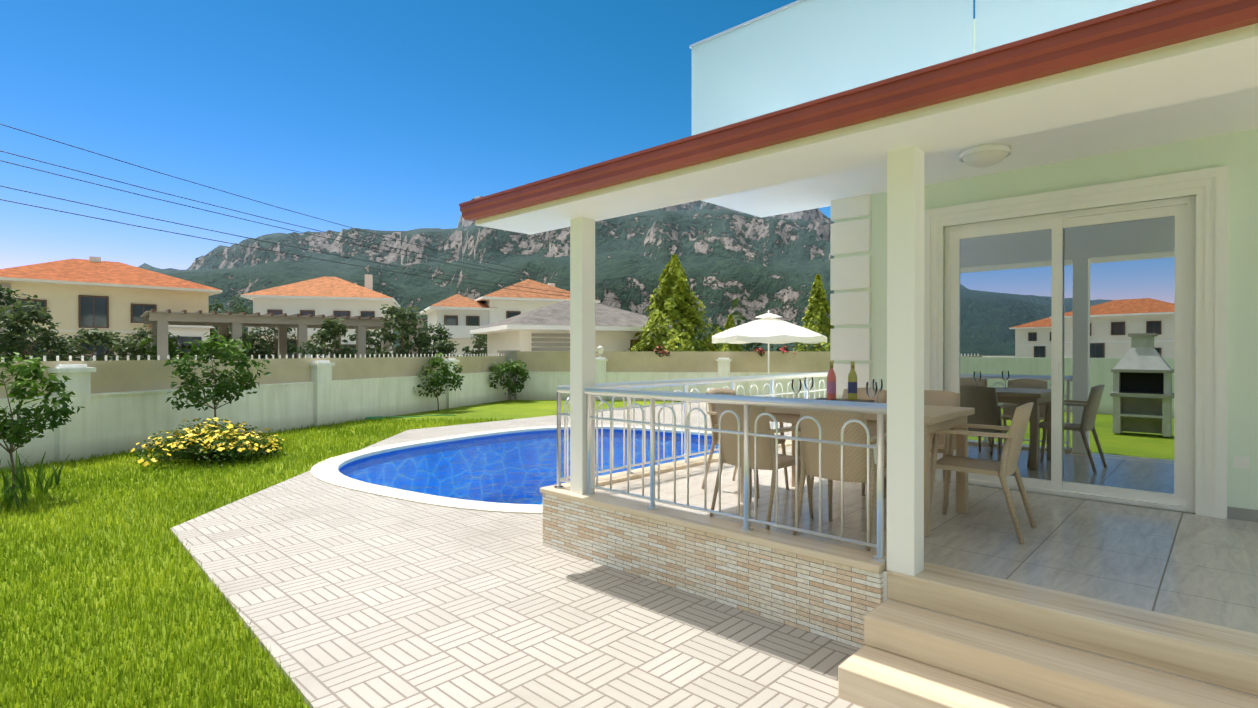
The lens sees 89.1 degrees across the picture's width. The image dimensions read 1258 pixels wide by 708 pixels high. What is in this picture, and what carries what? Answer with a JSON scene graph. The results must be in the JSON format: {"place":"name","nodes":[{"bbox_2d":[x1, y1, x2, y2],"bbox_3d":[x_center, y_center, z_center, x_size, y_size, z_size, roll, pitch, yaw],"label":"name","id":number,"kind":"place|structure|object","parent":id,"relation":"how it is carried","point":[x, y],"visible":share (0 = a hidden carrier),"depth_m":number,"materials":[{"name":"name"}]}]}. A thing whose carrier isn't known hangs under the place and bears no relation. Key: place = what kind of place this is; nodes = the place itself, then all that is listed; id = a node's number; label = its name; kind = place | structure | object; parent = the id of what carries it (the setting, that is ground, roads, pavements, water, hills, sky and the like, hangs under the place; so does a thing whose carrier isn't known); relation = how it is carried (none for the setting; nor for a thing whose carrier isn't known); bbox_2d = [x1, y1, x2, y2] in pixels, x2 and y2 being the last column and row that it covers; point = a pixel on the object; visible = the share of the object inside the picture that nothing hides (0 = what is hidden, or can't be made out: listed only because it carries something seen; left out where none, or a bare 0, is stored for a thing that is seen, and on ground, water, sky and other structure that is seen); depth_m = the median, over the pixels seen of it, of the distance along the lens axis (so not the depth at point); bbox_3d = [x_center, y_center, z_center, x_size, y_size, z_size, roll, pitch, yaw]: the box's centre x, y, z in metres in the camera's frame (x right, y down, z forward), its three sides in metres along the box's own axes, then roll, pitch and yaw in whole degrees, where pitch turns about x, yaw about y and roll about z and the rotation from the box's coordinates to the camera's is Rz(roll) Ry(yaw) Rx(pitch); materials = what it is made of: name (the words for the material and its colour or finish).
{"place":"outdoors","nodes":[
{"label":"outdoors","id":0,"kind":"place"},
{"bbox_2d":[0,356,683,707],"bbox_3d":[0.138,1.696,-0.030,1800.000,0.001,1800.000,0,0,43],"label":"lawn ground","id":1,"kind":"structure","parent":0,"point":[515,409],"depth_m":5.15,"materials":[{"name":"green plant"}]},
{"bbox_2d":[0,345,23,361],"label":"bush","id":2,"kind":"object","parent":1,"relation":"on","point":[12,353],"visible":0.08,"depth_m":20.90,"materials":[{"name":"green plant"}]},
{"bbox_2d":[0,455,28,512],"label":"iris plant","id":3,"kind":"object","parent":1,"relation":"on","point":[7,492],"visible":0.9,"depth_m":7.00,"materials":[{"name":"green plant"}]},
{"bbox_2d":[0,284,37,341],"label":"tree","id":4,"kind":"object","parent":1,"relation":"on","point":[8,300],"visible":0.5,"depth_m":29.76,"materials":[{"name":"green plant"}]},
{"bbox_2d":[0,300,62,361],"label":"tree","id":5,"kind":"object","parent":1,"relation":"on","point":[8,339],"visible":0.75,"depth_m":21.13,"materials":[{"name":"green plant"}]},
{"bbox_2d":[0,450,68,494],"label":"iris plant","id":6,"kind":"object","parent":1,"relation":"on","point":[40,478],"visible":0.75,"depth_m":7.84,"materials":[{"name":"green plant"}]},
{"bbox_2d":[0,352,84,498],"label":"small tree","id":7,"kind":"object","parent":1,"relation":"on","point":[12,431],"visible":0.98,"depth_m":7.32,"materials":[{"name":"green plant"}]},
{"bbox_2d":[11,319,85,359],"bbox_3d":[-26.445,0.022,29.205,2.794,3.203,2.760,0,0,-20],"label":"bush","id":8,"kind":"object","parent":1,"relation":"on","point":[40,329],"visible":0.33,"depth_m":28.83,"materials":[{"name":"green plant"}]},
{"bbox_2d":[45,328,148,360],"bbox_3d":[-19.446,0.347,23.448,3.096,2.601,3.168,0,0,43],"label":"bush","id":9,"kind":"object","parent":1,"relation":"on","point":[89,337],"visible":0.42,"depth_m":23.42,"materials":[{"name":"green plant"}]},
{"bbox_2d":[0,256,221,360],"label":"neighbour villa","id":10,"kind":"object","parent":1,"relation":"on","point":[74,296],"visible":0.42,"depth_m":41.99,"materials":[{"name":"paint"}]},
{"bbox_2d":[108,325,179,359],"bbox_3d":[-24.375,0.096,32.249,2.800,3.045,2.765,0,0,-14],"label":"bush","id":11,"kind":"object","parent":1,"relation":"on","point":[142,334],"visible":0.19,"depth_m":31.69,"materials":[{"name":"green plant"}]},
{"bbox_2d":[139,332,217,359],"bbox_3d":[-17.330,0.394,24.644,2.575,2.524,2.706,0,0,-2],"label":"bush","id":12,"kind":"object","parent":1,"relation":"on","point":[170,346],"visible":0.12,"depth_m":24.27,"materials":[{"name":"green plant"}]},
{"bbox_2d":[131,417,285,470],"bbox_3d":[-6.500,1.400,10.021,2.132,0.813,2.072,0,0,43],"label":"yellow flower bush","id":13,"kind":"object","parent":1,"relation":"on","point":[215,442],"visible":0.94,"depth_m":9.73,"materials":[{"name":"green plant"}]},
{"bbox_2d":[209,311,217,338],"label":"tree","id":14,"kind":"object","parent":1,"relation":"on","point":[211,330],"visible":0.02,"depth_m":47.62,"materials":[{"name":"green plant"}]},
{"bbox_2d":[163,329,270,423],"bbox_3d":[-6.998,0.636,10.790,1.448,2.143,1.471,0,0,43],"label":"small tree","id":15,"kind":"object","parent":1,"relation":"on","point":[223,386],"visible":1,"depth_m":10.68,"materials":[{"name":"green plant"}]},
{"bbox_2d":[209,296,252,340],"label":"tree","id":16,"kind":"object","parent":1,"relation":"on","point":[238,305],"visible":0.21,"depth_m":58.49,"materials":[{"name":"green plant"}]},
{"bbox_2d":[207,331,277,358],"bbox_3d":[-15.432,0.361,25.623,2.566,2.557,2.352,0,0,-21],"label":"bush","id":17,"kind":"object","parent":1,"relation":"on","point":[259,351],"visible":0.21,"depth_m":25.32,"materials":[{"name":"green plant"}]},
{"bbox_2d":[48,358,458,462],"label":"wall pillars","id":18,"kind":"structure","parent":1,"relation":"on","point":[73,439],"depth_m":10.04,"materials":[{"name":"white paint"}]},
{"bbox_2d":[0,371,508,468],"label":"garden wall","id":19,"kind":"structure","parent":1,"relation":"on","point":[122,421],"depth_m":12.99,"materials":[{"name":"white paint"}]},
{"bbox_2d":[1,354,503,361],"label":"picket fence","id":20,"kind":"object","parent":19,"relation":"on","point":[94,357],"visible":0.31,"depth_m":13.44,"materials":[{"name":"white wood"}]},
{"bbox_2d":[0,356,505,398],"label":"privacy screen","id":21,"kind":"object","parent":19,"relation":"on","point":[124,376],"depth_m":13.32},
{"bbox_2d":[245,327,296,358],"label":"tree","id":22,"kind":"object","parent":1,"relation":"on","point":[292,348],"visible":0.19,"depth_m":43.28,"materials":[{"name":"green plant"}]},
{"bbox_2d":[140,309,427,359],"bbox_3d":[-14.800,-0.037,28.044,10.400,3.220,4.800,0,0,-39],"label":"pergola","id":23,"kind":"object","parent":1,"relation":"on","point":[159,322],"visible":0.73,"depth_m":26.36,"materials":[{"name":"wood"}]},
{"bbox_2d":[241,274,400,358],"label":"neighbour villa","id":24,"kind":"object","parent":1,"relation":"on","point":[331,296],"visible":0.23,"depth_m":53.11,"materials":[{"name":"ceramic"}]},
{"bbox_2d":[293,318,357,357],"bbox_3d":[-11.480,0.147,23.745,2.354,3.001,2.233,0,0,43],"label":"bush","id":25,"kind":"object","parent":1,"relation":"on","point":[332,327],"visible":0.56,"depth_m":23.59,"materials":[{"name":"green plant"}]},
{"bbox_2d":[347,329,390,357],"bbox_3d":[-16.201,0.031,39.703,2.499,3.136,2.404,0,0,25],"label":"tree","id":26,"kind":"object","parent":1,"relation":"on","point":[370,341],"visible":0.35,"depth_m":39.14,"materials":[{"name":"green plant"}]},
{"bbox_2d":[366,302,432,357],"bbox_3d":[-9.203,-0.223,25.754,2.228,3.722,2.428,0,0,43],"label":"tree","id":27,"kind":"object","parent":1,"relation":"on","point":[405,319],"visible":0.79,"depth_m":25.52,"materials":[{"name":"green plant"}]},
{"bbox_2d":[397,316,426,354],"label":"tree","id":28,"kind":"object","parent":1,"relation":"on","point":[407,338],"visible":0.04,"depth_m":60.39,"materials":[{"name":"green plant"}]},
{"bbox_2d":[403,322,452,356],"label":"tree","id":29,"kind":"object","parent":1,"relation":"on","point":[437,336],"visible":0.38,"depth_m":43.25,"materials":[{"name":"green plant"}]},
{"bbox_2d":[413,353,463,410],"bbox_3d":[-5.555,0.821,18.380,1.667,1.725,1.610,0,0,43],"label":"small tree","id":30,"kind":"object","parent":1,"relation":"on","point":[443,372],"visible":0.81,"depth_m":18.15,"materials":[{"name":"green plant"}]},
{"bbox_2d":[424,340,458,356],"bbox_3d":[-8.550,0.465,29.820,1.750,2.321,1.607,0,0,43],"label":"bush","id":31,"kind":"object","parent":1,"relation":"on","point":[445,347],"visible":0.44,"depth_m":29.61,"materials":[{"name":"green plant"}]},
{"bbox_2d":[462,334,486,355],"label":"tree","id":32,"kind":"object","parent":1,"relation":"on","point":[478,340],"visible":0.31,"depth_m":35.45,"materials":[{"name":"green plant"}]},
{"bbox_2d":[472,334,486,355],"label":"tree","id":33,"kind":"object","parent":1,"relation":"on","point":[475,345],"visible":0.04,"depth_m":41.31,"materials":[{"name":"green plant"}]},
{"bbox_2d":[497,350,519,399],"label":"wall pillar","id":34,"kind":"structure","parent":1,"relation":"on","point":[510,355],"depth_m":22.57,"materials":[{"name":"concrete"}]},
{"bbox_2d":[420,279,599,356],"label":"neighbour villa","id":35,"kind":"object","parent":1,"relation":"on","point":[459,317],"visible":0.33,"depth_m":48.73,"materials":[{"name":"ceramic"}]},
{"bbox_2d":[489,359,530,401],"bbox_3d":[-4.146,0.910,21.859,1.396,1.527,1.711,0,0,43],"label":"small tree","id":36,"kind":"object","parent":1,"relation":"on","point":[516,369],"visible":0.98,"depth_m":21.72,"materials":[{"name":"green plant"}]},
{"bbox_2d":[310,425,711,513],"bbox_3d":[-0.825,1.642,10.503,6.970,0.052,7.632,0,0,43],"label":"pool coping","id":37,"kind":"object","parent":1,"relation":"on","point":[325,471],"visible":0.6,"depth_m":8.33,"materials":[{"name":"white stone"}]},
{"bbox_2d":[170,402,862,707],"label":"patio paving","id":38,"kind":"structure","parent":1,"relation":"on","point":[340,597],"depth_m":4.01,"materials":[{"name":"tile"}]},
{"bbox_2d":[339,429,718,504],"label":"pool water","id":39,"kind":"structure","parent":38,"relation":"in","point":[456,476],"depth_m":12.99,"materials":[{"name":"blue liquid"}]},
{"bbox_2d":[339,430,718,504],"bbox_3d":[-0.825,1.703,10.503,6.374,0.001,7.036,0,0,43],"label":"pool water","id":40,"kind":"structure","parent":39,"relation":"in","point":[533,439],"depth_m":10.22,"materials":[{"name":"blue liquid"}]},
{"bbox_2d":[712,310,826,396],"bbox_3d":[4.282,0.120,19.593,3.500,2.960,3.500,0,0,43],"label":"patio umbrella","id":41,"kind":"object","parent":38,"relation":"on","point":[768,328],"visible":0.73,"depth_m":18.52,"materials":[{"name":"fabric"}]},
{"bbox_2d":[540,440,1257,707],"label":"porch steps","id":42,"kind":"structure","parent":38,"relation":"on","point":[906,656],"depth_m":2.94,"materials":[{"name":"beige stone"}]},
{"bbox_2d":[595,446,1257,633],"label":"veranda floor tiles","id":43,"kind":"object","parent":42,"relation":"on","point":[1201,568],"visible":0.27,"depth_m":4.12,"materials":[{"name":"grey tile"}]},
{"bbox_2d":[701,388,788,498],"bbox_3d":[1.012,0.750,5.604,0.603,0.874,0.523,0,0,43],"label":"rattan chair","id":44,"kind":"object","parent":43,"relation":"on","point":[712,412],"visible":0.29,"depth_m":5.58,"materials":[{"name":"brown wicker"}]},
{"bbox_2d":[709,403,812,528],"bbox_3d":[0.948,0.754,4.588,0.603,0.874,0.523,0,0,-44],"label":"rattan chair","id":45,"kind":"object","parent":43,"relation":"on","point":[766,454],"visible":0.73,"depth_m":4.40,"materials":[{"name":"brown wicker"}]},
{"bbox_2d":[792,409,886,550],"bbox_3d":[1.423,0.755,4.167,0.523,0.874,0.603,0,0,41],"label":"rattan chair","id":46,"kind":"object","parent":43,"relation":"on","point":[831,423],"visible":0.69,"depth_m":3.97,"materials":[{"name":"beige wicker"}]},
{"bbox_2d":[811,388,886,494],"bbox_3d":[2.004,0.750,5.730,0.603,0.874,0.523,0,0,-44],"label":"chair","id":47,"kind":"object","parent":43,"relation":"on","point":[862,394],"visible":0.12,"depth_m":5.82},
{"bbox_2d":[740,398,974,536],"bbox_3d":[1.712,0.793,4.943,1.500,0.785,0.960,0,0,43],"label":"dining table","id":48,"kind":"object","parent":43,"relation":"on","point":[937,418],"visible":0.5,"depth_m":4.72,"materials":[{"name":"beige wood"}]},
{"bbox_2d":[791,379,801,397],"bbox_3d":[1.321,0.300,5.036,0.080,0.200,0.080,0,0,43],"label":"wine glass","id":49,"kind":"object","parent":48,"relation":"on","point":[800,384],"visible":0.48,"depth_m":5.05,"materials":[{"name":"clear glass"}]},
{"bbox_2d":[804,377,813,398],"bbox_3d":[1.541,0.299,5.474,0.080,0.200,0.080,0,0,43],"label":"wine glass","id":50,"kind":"object","parent":48,"relation":"on","point":[805,384],"visible":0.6,"depth_m":5.49,"materials":[{"name":"clear glass"}]},
{"bbox_2d":[814,398,874,402],"bbox_3d":[1.772,0.392,5.340,0.460,0.016,0.300,0,0,38],"label":"table top","id":51,"kind":"object","parent":48,"relation":"on","point":[857,400],"visible":0.5,"depth_m":5.27,"materials":[{"name":"brown wood"}]},
{"bbox_2d":[827,362,835,399],"bbox_3d":[1.707,0.224,5.387,0.076,0.319,0.076,0,0,43],"label":"wine bottle","id":52,"kind":"object","parent":51,"relation":"on","point":[831,385],"visible":1,"depth_m":5.36,"materials":[{"name":"red"}]},
{"bbox_2d":[848,362,856,399],"bbox_3d":[1.877,0.224,5.363,0.076,0.319,0.076,0,0,43],"label":"wine bottle","id":53,"kind":"object","parent":51,"relation":"on","point":[852,384],"visible":1,"depth_m":5.34,"materials":[{"name":"yellow"}]},
{"bbox_2d":[866,382,877,400],"bbox_3d":[1.737,0.302,4.574,0.080,0.200,0.080,0,0,43],"label":"wine glass","id":54,"kind":"object","parent":48,"relation":"on","point":[875,389],"visible":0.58,"depth_m":4.59,"materials":[{"name":"clear glass"}]},
{"bbox_2d":[872,379,882,402],"bbox_3d":[1.964,0.300,5.048,0.080,0.200,0.080,0,0,43],"label":"wine glass","id":55,"kind":"object","parent":48,"relation":"on","point":[879,386],"visible":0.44,"depth_m":5.06,"materials":[{"name":"clear glass"}]},
{"bbox_2d":[884,390,959,506],"bbox_3d":[2.465,0.751,5.322,0.523,0.874,0.603,0,0,40],"label":"chair","id":56,"kind":"object","parent":43,"relation":"on","point":[939,398],"visible":0.23,"depth_m":5.41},
{"bbox_2d":[930,402,1035,543],"bbox_3d":[2.398,0.754,4.355,0.603,0.874,0.523,0,0,40],"label":"rattan chair","id":57,"kind":"object","parent":43,"relation":"on","point":[1002,469],"visible":0.94,"depth_m":4.23,"materials":[{"name":"beige wicker"}]},
{"bbox_2d":[882,569,1257,696],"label":"trim","id":58,"kind":"structure","parent":38,"relation":"on","point":[885,584],"depth_m":3.09,"materials":[{"name":"beige stone"}]},
{"bbox_2d":[543,494,882,648],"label":"brick wall","id":59,"kind":"structure","parent":58,"relation":"attached to","point":[832,601],"depth_m":4.20,"materials":[{"name":"beige brick"}]},
{"bbox_2d":[570,217,594,494],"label":"veranda column","id":60,"kind":"structure","parent":59,"relation":"on","point":[582,303],"depth_m":5.25,"materials":[{"name":"white paint"}]},
{"bbox_2d":[554,372,886,561],"bbox_3d":[3.439,0.703,7.727,2.890,0.879,8.876,0,0,43],"label":"railing","id":61,"kind":"object","parent":59,"relation":"on","point":[621,389],"visible":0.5,"depth_m":4.55,"materials":[{"name":"white metal"}]},
{"bbox_2d":[887,146,923,575],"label":"veranda column","id":62,"kind":"structure","parent":58,"relation":"on","point":[905,360],"depth_m":3.46,"materials":[{"name":"white paint"}]},
{"bbox_2d":[475,23,1257,234],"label":"porch ceiling","id":63,"kind":"structure","parent":62,"relation":"on","point":[1202,87],"depth_m":3.78,"materials":[{"name":"white paint"}]},
{"bbox_2d":[459,0,1257,220],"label":"roof fascia","id":64,"kind":"object","parent":63,"relation":"attached to","point":[1151,25],"visible":1,"depth_m":2.89,"materials":[{"name":"brown wood"}]},
{"bbox_2d":[689,0,1153,135],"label":"terrace glass balustrade","id":65,"kind":"object","parent":63,"relation":"on","point":[797,52],"visible":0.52,"depth_m":4.79,"materials":[{"name":"glass"}]},
{"bbox_2d":[959,143,1010,167],"bbox_3d":[2.792,-1.535,5.016,0.360,0.121,0.360,0,0,43],"label":"ceiling light","id":66,"kind":"object","parent":63,"relation":"attached to","point":[984,156],"visible":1,"depth_m":4.92,"materials":[{"name":"white glass"}]},
{"bbox_2d":[950,19,1194,513],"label":"house walls","id":67,"kind":"structure","parent":38,"relation":"on","point":[1035,492],"depth_m":5.62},
{"bbox_2d":[875,464,1257,521],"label":"skirting tile wall","id":68,"kind":"structure","parent":67,"relation":"attached to","point":[1244,514],"depth_m":4.56,"materials":[{"name":"grey tile"}]},
{"bbox_2d":[945,196,1195,512],"bbox_3d":[3.607,0.001,5.384,1.757,2.366,0.095,0,0,43],"label":"sliding door frame","id":69,"kind":"object","parent":67,"relation":"attached to","point":[1077,328],"visible":0.85,"depth_m":5.27,"materials":[{"name":"white plastic"}]},
{"bbox_2d":[924,166,1227,518],"bbox_3d":[3.554,-0.084,5.327,2.097,2.536,0.070,0,0,43],"label":"door frame","id":70,"kind":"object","parent":67,"relation":"attached to","point":[1208,188],"depth_m":4.71,"materials":[{"name":"white paint"}]},
{"bbox_2d":[1233,456,1249,468],"bbox_3d":[4.379,0.774,4.567,0.085,0.085,0.026,0,0,43],"label":"socket plate","id":71,"kind":"object","parent":67,"relation":"attached to","point":[1242,462],"depth_m":4.56,"materials":[{"name":"white plastic"}]},
{"bbox_2d":[227,297,829,355],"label":"distant tree belt","id":72,"kind":"object","parent":1,"relation":"on","point":[739,318],"depth_m":94.69,"materials":[{"name":"green plant"}]},
{"bbox_2d":[470,300,693,355],"bbox_3d":[-2.480,-0.434,30.400,8.600,4.200,7.400,0,0,-25],"label":"grey roof bungalow","id":73,"kind":"object","parent":1,"relation":"on","point":[546,328],"visible":0.25,"depth_m":27.64,"materials":[{"name":"white paint"}]},
{"bbox_2d":[595,357,731,399],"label":"fence pillars","id":74,"kind":"structure","parent":1,"relation":"on","point":[723,367],"depth_m":22.25,"materials":[{"name":"white paint"}]},
{"bbox_2d":[597,346,603,356],"bbox_3d":[-1.007,-0.089,22.516,0.247,0.420,0.260,0,0,43],"label":"pillar lantern","id":75,"kind":"object","parent":74,"relation":"on","point":[600,349],"visible":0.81,"depth_m":22.43,"materials":[{"name":"white glass"}]},
{"bbox_2d":[516,372,826,400],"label":"garden wall","id":76,"kind":"structure","parent":1,"relation":"on","point":[540,385],"depth_m":22.21,"materials":[{"name":"white paint"}]},
{"bbox_2d":[517,351,833,372],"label":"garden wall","id":77,"kind":"structure","parent":76,"relation":"on","point":[690,361],"depth_m":22.20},
{"bbox_2d":[654,345,669,356],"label":"bougainvillea bush","id":78,"kind":"object","parent":77,"relation":"attached to","point":[659,353],"visible":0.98,"depth_m":22.16,"materials":[{"name":"red plant"}]},
{"bbox_2d":[754,348,765,356],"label":"flowers","id":79,"kind":"object","parent":77,"relation":"attached to","point":[760,353],"visible":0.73,"depth_m":21.87,"materials":[{"name":"red plant"}]},
{"bbox_2d":[769,346,795,356],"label":"flowers","id":80,"kind":"object","parent":77,"relation":"attached to","point":[784,350],"visible":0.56,"depth_m":21.88,"materials":[{"name":"pink plant"}]},
{"bbox_2d":[627,253,721,350],"bbox_3d":[2.191,-1.350,27.104,5.064,5.853,4.963,0,0,43],"label":"thuja tree","id":81,"kind":"object","parent":1,"relation":"on","point":[679,304],"visible":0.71,"depth_m":26.41,"materials":[{"name":"green plant"}]},
{"bbox_2d":[719,314,744,350],"bbox_3d":[5.538,-0.294,34.242,2.166,3.696,2.311,0,0,43],"label":"thuja tree","id":82,"kind":"object","parent":1,"relation":"on","point":[730,321],"visible":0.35,"depth_m":33.95,"materials":[{"name":"green plant"}]},
{"bbox_2d":[792,274,833,350],"bbox_3d":[9.091,-1.192,31.187,3.066,5.511,3.115,0,0,11],"label":"thuja tree","id":83,"kind":"object","parent":1,"relation":"on","point":[818,304],"visible":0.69,"depth_m":30.95,"materials":[{"name":"green plant"}]},
{"bbox_2d":[0,124,806,322],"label":"power lines","id":84,"kind":"object","parent":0,"point":[746,307],"visible":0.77,"depth_m":20.31,"materials":[{"name":"black metal"}]},
{"bbox_2d":[139,196,833,356],"bbox_3d":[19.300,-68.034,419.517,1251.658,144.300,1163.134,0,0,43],"label":"mountain","id":85,"kind":"structure","parent":0,"point":[777,263],"depth_m":345.03,"materials":[{"name":"grey stone"}]},
{"bbox_2d":[0,0,974,269],"label":"sky","id":86,"kind":"structure","parent":0,"point":[382,115],"materials":[{"name":"blue"}]},
{"bbox_2d":[834,128,1257,509],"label":"house wall","id":87,"kind":"structure","parent":0,"point":[1236,153],"depth_m":4.69,"materials":[{"name":"white paint"}]},
{"bbox_2d":[830,194,870,395],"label":"corner quoins","id":88,"kind":"object","parent":87,"relation":"attached to","point":[853,272],"visible":0.54,"depth_m":6.52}
]}

